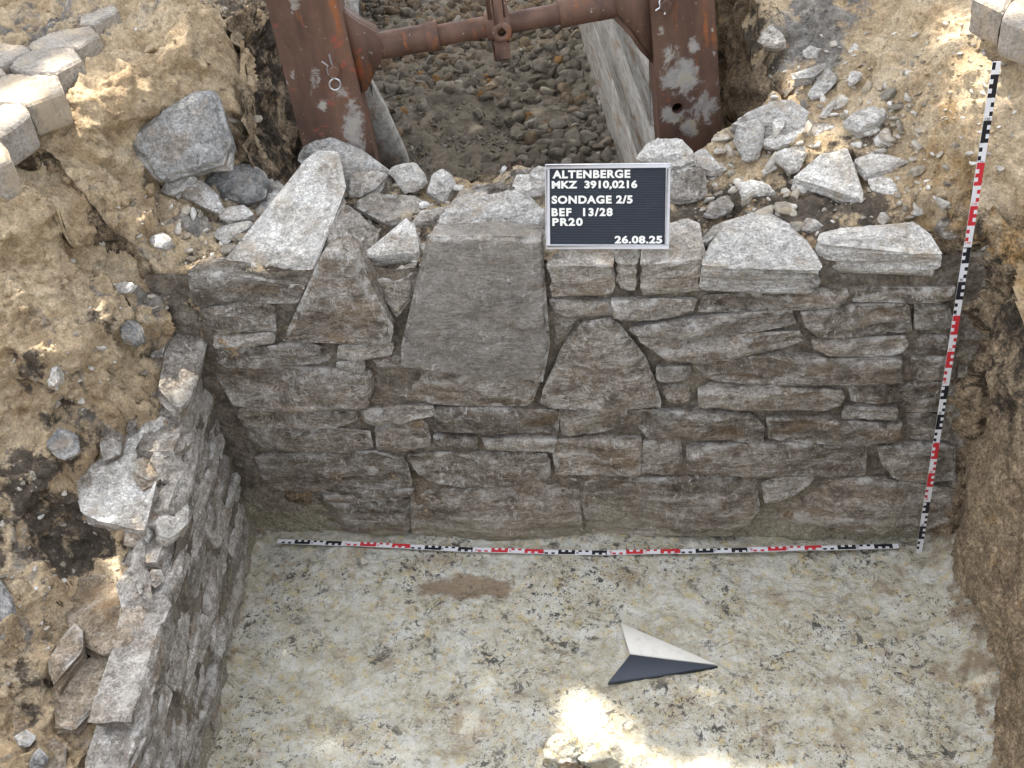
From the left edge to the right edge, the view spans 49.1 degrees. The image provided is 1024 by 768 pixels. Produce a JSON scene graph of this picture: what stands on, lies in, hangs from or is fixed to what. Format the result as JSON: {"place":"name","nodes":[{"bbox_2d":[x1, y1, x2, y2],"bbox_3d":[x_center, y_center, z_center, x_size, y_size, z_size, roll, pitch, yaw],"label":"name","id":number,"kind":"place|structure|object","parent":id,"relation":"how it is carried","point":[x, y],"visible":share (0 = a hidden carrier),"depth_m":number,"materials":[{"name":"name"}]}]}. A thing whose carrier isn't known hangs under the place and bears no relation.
{"place":"outdoors","nodes":[
{"label":"outdoors","id":0,"kind":"place"},
{"bbox_2d":[0,0,268,767],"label":"bank","id":1,"kind":"structure","parent":0,"point":[130,92],"depth_m":2.81,"materials":[{"name":"soil"}]},
{"bbox_2d":[0,68,5,78],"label":"paving stone","id":2,"kind":"object","parent":1,"relation":"on","point":[2,73],"visible":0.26,"depth_m":2.83,"materials":[{"name":"stone"}]},
{"bbox_2d":[0,580,16,639],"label":"loose stone","id":3,"kind":"object","parent":1,"relation":"on","point":[7,606],"visible":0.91,"depth_m":2.53,"materials":[{"name":"grey stone"}]},
{"bbox_2d":[0,142,21,200],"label":"paving stone","id":4,"kind":"object","parent":1,"relation":"on","point":[10,185],"visible":1,"depth_m":2.48,"materials":[{"name":"stone"}]},
{"bbox_2d":[0,43,30,74],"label":"paving stone","id":5,"kind":"object","parent":1,"relation":"on","point":[10,54],"visible":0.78,"depth_m":2.92,"materials":[{"name":"stone"}]},
{"bbox_2d":[0,103,39,165],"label":"paving stone","id":6,"kind":"object","parent":1,"relation":"on","point":[19,140],"visible":0.98,"depth_m":2.61,"materials":[{"name":"stone"}]},
{"bbox_2d":[14,729,35,747],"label":"loose stone","id":7,"kind":"object","parent":1,"relation":"on","point":[26,738],"visible":1,"depth_m":2.43,"materials":[{"name":"stone"}]},
{"bbox_2d":[0,74,72,135],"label":"paving stone","id":8,"kind":"object","parent":1,"relation":"on","point":[42,99],"visible":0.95,"depth_m":2.71,"materials":[{"name":"stone"}]},
{"bbox_2d":[29,748,48,767],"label":"loose stone","id":9,"kind":"object","parent":1,"relation":"on","point":[39,758],"visible":1,"depth_m":2.41,"materials":[{"name":"grey stone"}]},
{"bbox_2d":[10,48,86,92],"bbox_3d":[-1.184,-0.794,2.885,0.197,0.091,0.157,-1,39,8],"label":"paving stone","id":10,"kind":"object","parent":1,"relation":"on","point":[66,66],"visible":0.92,"depth_m":2.84,"materials":[{"name":"stone"}]},
{"bbox_2d":[47,367,63,386],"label":"loose stone","id":11,"kind":"object","parent":1,"relation":"on","point":[56,378],"visible":1,"depth_m":2.69,"materials":[{"name":"stone"}]},
{"bbox_2d":[47,428,80,459],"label":"loose stone","id":12,"kind":"object","parent":1,"relation":"on","point":[63,444],"visible":1,"depth_m":2.74,"materials":[{"name":"grey stone"}]},
{"bbox_2d":[29,26,104,65],"bbox_3d":[-1.178,-0.887,3.000,0.190,0.088,0.154,-1,39,8],"label":"paving stone","id":13,"kind":"object","parent":1,"relation":"on","point":[83,43],"visible":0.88,"depth_m":2.96,"materials":[{"name":"stone"}]},
{"bbox_2d":[80,4,121,35],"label":"paving stone","id":14,"kind":"object","parent":1,"relation":"on","point":[98,22],"visible":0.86,"depth_m":3.08,"materials":[{"name":"stone"}]},
{"bbox_2d":[115,281,135,294],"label":"loose stone","id":15,"kind":"object","parent":1,"relation":"on","point":[125,287],"visible":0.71,"depth_m":2.86,"materials":[{"name":"stone"}]},
{"bbox_2d":[119,319,144,347],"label":"loose stone","id":16,"kind":"object","parent":1,"relation":"on","point":[132,333],"visible":0.98,"depth_m":2.85,"materials":[{"name":"grey stone"}]},
{"bbox_2d":[149,232,172,250],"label":"loose stone","id":17,"kind":"object","parent":1,"relation":"on","point":[162,241],"visible":1,"depth_m":2.90,"materials":[{"name":"stone"}]},
{"bbox_2d":[160,176,197,199],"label":"loose stone","id":18,"kind":"object","parent":1,"relation":"on","point":[176,189],"visible":0.74,"depth_m":3.01,"materials":[{"name":"stone"}]},
{"bbox_2d":[133,90,235,183],"bbox_3d":[-0.880,-0.643,2.987,0.268,0.240,0.204,-16,40,-10],"label":"loose stone","id":19,"kind":"object","parent":1,"relation":"on","point":[190,135],"visible":0.98,"depth_m":2.93,"materials":[{"name":"grey stone"}]},
{"bbox_2d":[181,180,224,214],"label":"loose stone","id":20,"kind":"object","parent":1,"relation":"on","point":[202,194],"visible":0.98,"depth_m":3.01,"materials":[{"name":"stone"}]},
{"bbox_2d":[213,153,234,171],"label":"loose stone","id":21,"kind":"object","parent":1,"relation":"on","point":[230,164],"visible":0.13,"depth_m":3.01,"materials":[{"name":"stone"}]},
{"bbox_2d":[214,221,252,243],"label":"loose stone","id":22,"kind":"object","parent":1,"relation":"on","point":[224,233],"visible":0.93,"depth_m":2.97,"materials":[{"name":"stone"}]},
{"bbox_2d":[218,205,254,224],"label":"loose stone","id":23,"kind":"object","parent":1,"relation":"on","point":[234,214],"visible":0.99,"depth_m":3.02,"materials":[{"name":"stone"}]},
{"bbox_2d":[205,163,271,206],"bbox_3d":[-0.757,-0.545,3.090,0.194,0.117,0.124,-1,39,8],"label":"loose stone","id":24,"kind":"object","parent":1,"relation":"on","point":[246,185],"visible":0.86,"depth_m":3.05,"materials":[{"name":"grey stone"}]},
{"bbox_2d":[258,189,279,210],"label":"loose stone","id":25,"kind":"object","parent":1,"relation":"on","point":[271,196],"visible":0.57,"depth_m":3.08,"materials":[{"name":"stone"}]},
{"bbox_2d":[269,178,283,191],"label":"loose stone","id":26,"kind":"object","parent":1,"relation":"on","point":[276,185],"visible":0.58,"depth_m":3.11,"materials":[{"name":"stone"}]},
{"bbox_2d":[0,0,1016,733],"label":"stone chips","id":27,"kind":"object","parent":1,"relation":"on","point":[882,138],"visible":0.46,"depth_m":2.79,"materials":[{"name":"stone"}]},
{"bbox_2d":[0,0,1023,767],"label":"soil crumbs","id":28,"kind":"object","parent":1,"relation":"on","point":[18,588],"visible":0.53,"depth_m":2.75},
{"bbox_2d":[227,0,361,176],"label":"trench side","id":29,"kind":"object","parent":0,"point":[278,136],"visible":0.05,"depth_m":3.46,"materials":[{"name":"brown soil"}]},
{"bbox_2d":[361,0,619,185],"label":"trench floor","id":30,"kind":"structure","parent":0,"point":[474,152],"depth_m":4.89,"materials":[{"name":"brown soil"}]},
{"bbox_2d":[387,106,395,114],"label":"trench stone","id":31,"kind":"object","parent":30,"relation":"on","point":[391,110],"visible":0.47,"depth_m":4.85,"materials":[{"name":"grey stone"}]},
{"bbox_2d":[383,83,400,96],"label":"trench stone","id":32,"kind":"object","parent":30,"relation":"on","point":[392,89],"visible":0.92,"depth_m":5.04,"materials":[{"name":"grey stone"}]},
{"bbox_2d":[400,122,411,133],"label":"trench stone","id":33,"kind":"object","parent":30,"relation":"on","point":[406,127],"visible":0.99,"depth_m":4.77,"materials":[{"name":"grey stone"}]},
{"bbox_2d":[444,6,450,13],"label":"trench stone","id":34,"kind":"object","parent":30,"relation":"on","point":[447,9],"visible":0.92,"depth_m":5.79,"materials":[{"name":"grey stone"}]},
{"bbox_2d":[473,107,482,120],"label":"trench stone","id":35,"kind":"object","parent":30,"relation":"on","point":[477,113],"visible":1,"depth_m":4.88,"materials":[{"name":"grey stone"}]},
{"bbox_2d":[480,84,498,90],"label":"trench stone","id":36,"kind":"object","parent":30,"relation":"on","point":[489,87],"visible":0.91,"depth_m":5.08,"materials":[{"name":"beige stone"}]},
{"bbox_2d":[360,0,619,187],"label":"rubble","id":37,"kind":"object","parent":30,"relation":"on","point":[537,135],"visible":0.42,"depth_m":5.10,"materials":[{"name":"grey gravel"}]},
{"bbox_2d":[480,152,500,162],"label":"trench stone","id":38,"kind":"object","parent":30,"relation":"on","point":[489,157],"visible":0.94,"depth_m":4.54,"materials":[{"name":"stone"}]},
{"bbox_2d":[265,0,721,182],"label":"trench shoring","id":39,"kind":"object","parent":30,"relation":"on","point":[654,73],"visible":0.59,"depth_m":3.07,"materials":[{"name":"metal"}]},
{"bbox_2d":[503,115,513,126],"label":"trench stone","id":40,"kind":"object","parent":30,"relation":"on","point":[508,121],"visible":1,"depth_m":4.86,"materials":[{"name":"grey stone"}]},
{"bbox_2d":[513,149,527,156],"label":"trench stone","id":41,"kind":"object","parent":30,"relation":"on","point":[517,152],"visible":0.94,"depth_m":4.54,"materials":[{"name":"stone"}]},
{"bbox_2d":[524,95,536,103],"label":"trench stone","id":42,"kind":"object","parent":30,"relation":"on","point":[529,98],"visible":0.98,"depth_m":5.00,"materials":[{"name":"grey stone"}]},
{"bbox_2d":[15,147,1023,535],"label":"bank face","id":43,"kind":"object","parent":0,"point":[1005,249],"visible":0.15,"depth_m":2.75},
{"bbox_2d":[227,61,865,261],"bbox_3d":[0.163,-0.298,3.314,1.767,1.281,0.191,-5,39,3],"label":"trench side","id":44,"kind":"object","parent":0,"point":[270,169],"visible":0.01,"depth_m":3.09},
{"bbox_2d":[207,528,1001,767],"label":"pit floor","id":45,"kind":"structure","parent":0,"point":[783,640],"depth_m":2.98,"materials":[{"name":"soil"}]},
{"bbox_2d":[45,334,256,767],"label":"stone wall","id":46,"kind":"structure","parent":45,"relation":"on","point":[150,632],"depth_m":2.77,"materials":[{"name":"stone"}]},
{"bbox_2d":[100,430,123,462],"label":"loose stone","id":47,"kind":"object","parent":46,"relation":"on","point":[111,445],"visible":1,"depth_m":2.85,"materials":[{"name":"stone"}]},
{"bbox_2d":[541,733,582,766],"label":"clod","id":48,"kind":"object","parent":45,"relation":"on","point":[559,749],"visible":0.97,"depth_m":2.70,"materials":[{"name":"soil"}]},
{"bbox_2d":[144,150,989,540],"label":"stone wall","id":49,"kind":"structure","parent":45,"relation":"on","point":[738,400],"depth_m":2.93,"materials":[{"name":"stone"}]},
{"bbox_2d":[412,207,443,228],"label":"loose stone","id":50,"kind":"object","parent":49,"relation":"on","point":[428,218],"visible":0.81,"depth_m":2.94,"materials":[{"name":"grey stone"}]},
{"bbox_2d":[426,169,455,203],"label":"loose stone","id":51,"kind":"object","parent":49,"relation":"on","point":[442,183],"visible":0.94,"depth_m":3.01,"materials":[{"name":"stone"}]},
{"bbox_2d":[471,182,514,193],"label":"loose stone","id":52,"kind":"object","parent":49,"relation":"on","point":[497,187],"visible":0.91,"depth_m":2.99,"materials":[{"name":"stone"}]},
{"bbox_2d":[512,174,544,198],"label":"loose stone","id":53,"kind":"object","parent":49,"relation":"on","point":[526,184],"visible":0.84,"depth_m":2.97,"materials":[{"name":"stone"}]},
{"bbox_2d":[545,163,670,248],"bbox_3d":[0.224,-0.417,2.635,0.297,0.195,0.099,-1,39,8],"label":"letter board","id":54,"kind":"object","parent":49,"relation":"on","point":[609,206],"visible":1,"depth_m":2.63,"materials":[{"name":"black plastic"}]},
{"bbox_2d":[558,761,584,767],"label":"clod","id":55,"kind":"object","parent":45,"relation":"on","point":[567,764],"visible":1,"depth_m":2.68,"materials":[{"name":"brown soil"}]},
{"bbox_2d":[277,539,898,555],"bbox_3d":[0.184,0.478,3.271,1.822,0.005,0.052,-1,39,8],"label":"folding rule","id":56,"kind":"object","parent":45,"relation":"on","point":[610,552],"visible":1,"depth_m":3.25,"materials":[{"name":"plastic"}]},
{"bbox_2d":[576,747,622,767],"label":"clod","id":57,"kind":"object","parent":45,"relation":"on","point":[602,757],"visible":1,"depth_m":2.68,"materials":[{"name":"soil"}]},
{"bbox_2d":[270,540,949,734],"bbox_3d":[0.198,0.761,2.938,1.974,0.012,0.945,-1,39,8],"label":"floor grit","id":58,"kind":"object","parent":45,"relation":"on","point":[839,555],"visible":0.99,"depth_m":3.12,"materials":[{"name":"grey gravel"}]},
{"bbox_2d":[608,623,717,684],"bbox_3d":[0.399,0.713,2.957,0.281,0.012,0.194,-1,39,8],"label":"arrow","id":59,"kind":"object","parent":45,"relation":"on","point":[650,657],"visible":1,"depth_m":2.93,"materials":[{"name":"white plastic"}]},
{"bbox_2d":[916,61,1000,552],"bbox_3d":[1.062,-0.090,2.710,0.016,1.436,0.045,-21,41,-17],"label":"rod","id":60,"kind":"object","parent":45,"relation":"on","point":[988,112],"visible":1,"depth_m":2.60,"materials":[{"name":"white plastic"}]},
{"bbox_2d":[246,0,1023,321],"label":"bank","id":61,"kind":"structure","parent":0,"point":[1004,194],"depth_m":2.76,"materials":[{"name":"soil"}]},
{"bbox_2d":[298,137,392,192],"bbox_3d":[-0.469,-0.607,3.168,0.268,0.160,0.147,24,48,33],"label":"loose stone","id":62,"kind":"object","parent":61,"relation":"on","point":[354,159],"visible":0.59,"depth_m":3.14,"materials":[{"name":"stone"}]},
{"bbox_2d":[348,169,390,198],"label":"loose stone","id":63,"kind":"object","parent":61,"relation":"on","point":[364,183],"visible":0.91,"depth_m":3.07,"materials":[{"name":"grey stone"}]},
{"bbox_2d":[354,193,421,227],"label":"loose stone","id":64,"kind":"object","parent":61,"relation":"on","point":[386,209],"visible":0.96,"depth_m":3.00,"materials":[{"name":"grey stone"}]},
{"bbox_2d":[366,218,420,267],"bbox_3d":[-0.300,-0.361,2.900,0.147,0.090,0.138,-1,39,8],"label":"loose stone","id":65,"kind":"object","parent":61,"relation":"on","point":[400,242],"visible":0.98,"depth_m":2.86,"materials":[{"name":"stone"}]},
{"bbox_2d":[388,162,427,193],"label":"loose stone","id":66,"kind":"object","parent":61,"relation":"on","point":[409,177],"visible":1,"depth_m":3.07,"materials":[{"name":"stone"}]},
{"bbox_2d":[507,160,521,170],"bbox_3d":[0.011,-0.611,3.265,0.048,0.070,0.040,-1,39,8],"label":"steel fitting","id":67,"kind":"object","parent":61,"relation":"on","point":[509,164],"visible":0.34,"depth_m":3.25,"materials":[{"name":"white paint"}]},
{"bbox_2d":[529,166,544,180],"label":"loose stone","id":68,"kind":"object","parent":61,"relation":"on","point":[537,173],"visible":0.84,"depth_m":2.97,"materials":[{"name":"stone"}]},
{"bbox_2d":[636,138,695,169],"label":"loose stone","id":69,"kind":"object","parent":61,"relation":"on","point":[677,153],"visible":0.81,"depth_m":2.86,"materials":[{"name":"stone"}]},
{"bbox_2d":[670,166,706,204],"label":"loose stone","id":70,"kind":"object","parent":61,"relation":"on","point":[688,185],"visible":0.77,"depth_m":2.83,"materials":[{"name":"grey stone"}]},
{"bbox_2d":[694,149,721,176],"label":"loose stone","id":71,"kind":"object","parent":61,"relation":"on","point":[708,163],"visible":0.83,"depth_m":2.90,"materials":[{"name":"stone"}]},
{"bbox_2d":[703,196,733,218],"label":"loose stone","id":72,"kind":"object","parent":61,"relation":"on","point":[720,207],"visible":1,"depth_m":2.78,"materials":[{"name":"grey stone"}]},
{"bbox_2d":[702,215,745,246],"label":"loose stone","id":73,"kind":"object","parent":61,"relation":"on","point":[710,235],"visible":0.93,"depth_m":2.71,"materials":[{"name":"stone"}]},
{"bbox_2d":[734,118,764,161],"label":"loose stone","id":74,"kind":"object","parent":61,"relation":"on","point":[748,139],"visible":1,"depth_m":2.86,"materials":[{"name":"stone"}]},
{"bbox_2d":[738,180,776,199],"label":"loose stone","id":75,"kind":"object","parent":61,"relation":"on","point":[759,188],"visible":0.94,"depth_m":2.79,"materials":[{"name":"stone"}]},
{"bbox_2d":[757,24,786,52],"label":"loose stone","id":76,"kind":"object","parent":61,"relation":"on","point":[771,39],"visible":1,"depth_m":3.02,"materials":[{"name":"grey stone"}]},
{"bbox_2d":[730,99,821,137],"bbox_3d":[0.693,-0.676,2.906,0.251,0.093,0.125,-1,39,8],"label":"loose stone","id":77,"kind":"object","parent":61,"relation":"on","point":[793,113],"visible":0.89,"depth_m":2.89,"materials":[{"name":"stone"}]},
{"bbox_2d":[774,146,806,173],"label":"loose stone","id":78,"kind":"object","parent":61,"relation":"on","point":[789,160],"visible":1,"depth_m":2.81,"materials":[{"name":"stone"}]},
{"bbox_2d":[762,123,835,151],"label":"loose stone","id":79,"kind":"object","parent":61,"relation":"on","point":[777,144],"visible":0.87,"depth_m":2.86,"materials":[{"name":"stone"}]},
{"bbox_2d":[772,117,785,138],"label":"loose stone","id":80,"kind":"object","parent":79,"relation":"on","point":[778,123],"visible":1,"depth_m":2.85,"materials":[{"name":"stone"}]},
{"bbox_2d":[791,63,824,86],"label":"loose stone","id":81,"kind":"object","parent":61,"relation":"on","point":[806,76],"visible":1,"depth_m":2.94,"materials":[{"name":"stone"}]},
{"bbox_2d":[802,46,819,58],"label":"loose stone","id":82,"kind":"object","parent":61,"relation":"on","point":[810,52],"visible":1,"depth_m":2.99,"materials":[{"name":"stone"}]},
{"bbox_2d":[802,218,822,232],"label":"loose stone","id":83,"kind":"object","parent":61,"relation":"on","point":[811,225],"visible":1,"depth_m":2.68,"materials":[{"name":"stone"}]},
{"bbox_2d":[808,68,838,100],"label":"loose stone","id":84,"kind":"object","parent":61,"relation":"on","point":[825,83],"visible":0.96,"depth_m":2.92,"materials":[{"name":"stone"}]},
{"bbox_2d":[792,148,862,203],"bbox_3d":[0.802,-0.506,2.757,0.184,0.104,0.145,20,46,30],"label":"loose stone","id":85,"kind":"object","parent":61,"relation":"on","point":[833,175],"visible":0.98,"depth_m":2.73,"materials":[{"name":"stone"}]},
{"bbox_2d":[819,99,835,118],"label":"loose stone","id":86,"kind":"object","parent":61,"relation":"on","point":[827,110],"visible":1,"depth_m":2.85,"materials":[{"name":"stone"}]},
{"bbox_2d":[848,43,858,55],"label":"loose stone","id":87,"kind":"object","parent":61,"relation":"on","point":[855,46],"visible":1,"depth_m":2.93,"materials":[{"name":"stone"}]},
{"bbox_2d":[848,71,862,86],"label":"loose stone","id":88,"kind":"object","parent":61,"relation":"on","point":[854,77],"visible":1,"depth_m":2.88,"materials":[{"name":"stone"}]},
{"bbox_2d":[843,106,888,137],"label":"loose stone","id":89,"kind":"object","parent":61,"relation":"on","point":[857,123],"visible":0.99,"depth_m":2.76,"materials":[{"name":"stone"}]},
{"bbox_2d":[863,127,879,135],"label":"loose stone","id":90,"kind":"object","parent":61,"relation":"on","point":[870,132],"visible":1,"depth_m":2.77,"materials":[{"name":"stone"}]},
{"bbox_2d":[853,153,909,180],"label":"loose stone","id":91,"kind":"object","parent":61,"relation":"on","point":[869,166],"visible":0.99,"depth_m":2.72,"materials":[{"name":"stone"}]},
{"bbox_2d":[876,212,889,224],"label":"loose stone","id":92,"kind":"object","parent":61,"relation":"on","point":[883,218],"visible":1,"depth_m":2.66,"materials":[{"name":"stone"}]},
{"bbox_2d":[868,176,898,194],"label":"loose stone","id":93,"kind":"object","parent":61,"relation":"on","point":[883,185],"visible":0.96,"depth_m":2.70,"materials":[{"name":"stone"}]},
{"bbox_2d":[934,216,960,240],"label":"loose stone","id":94,"kind":"object","parent":61,"relation":"on","point":[941,225],"visible":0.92,"depth_m":2.59,"materials":[{"name":"stone"}]},
{"bbox_2d":[969,0,1013,45],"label":"paving stone","id":95,"kind":"object","parent":61,"relation":"on","point":[986,17],"visible":0.83,"depth_m":2.53,"materials":[{"name":"stone"}]},
{"bbox_2d":[998,0,1023,64],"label":"paving stone","id":96,"kind":"object","parent":61,"relation":"on","point":[1011,42],"visible":1,"depth_m":2.46,"materials":[{"name":"stone"}]},
{"bbox_2d":[714,0,785,129],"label":"trench side","id":97,"kind":"object","parent":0,"point":[745,87],"visible":0.1,"depth_m":3.28,"materials":[{"name":"brown soil"}]},
{"bbox_2d":[951,290,1023,767],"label":"pit side","id":98,"kind":"object","parent":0,"point":[987,553],"visible":0.79,"depth_m":2.61,"materials":[{"name":"brown soil"}]}
]}

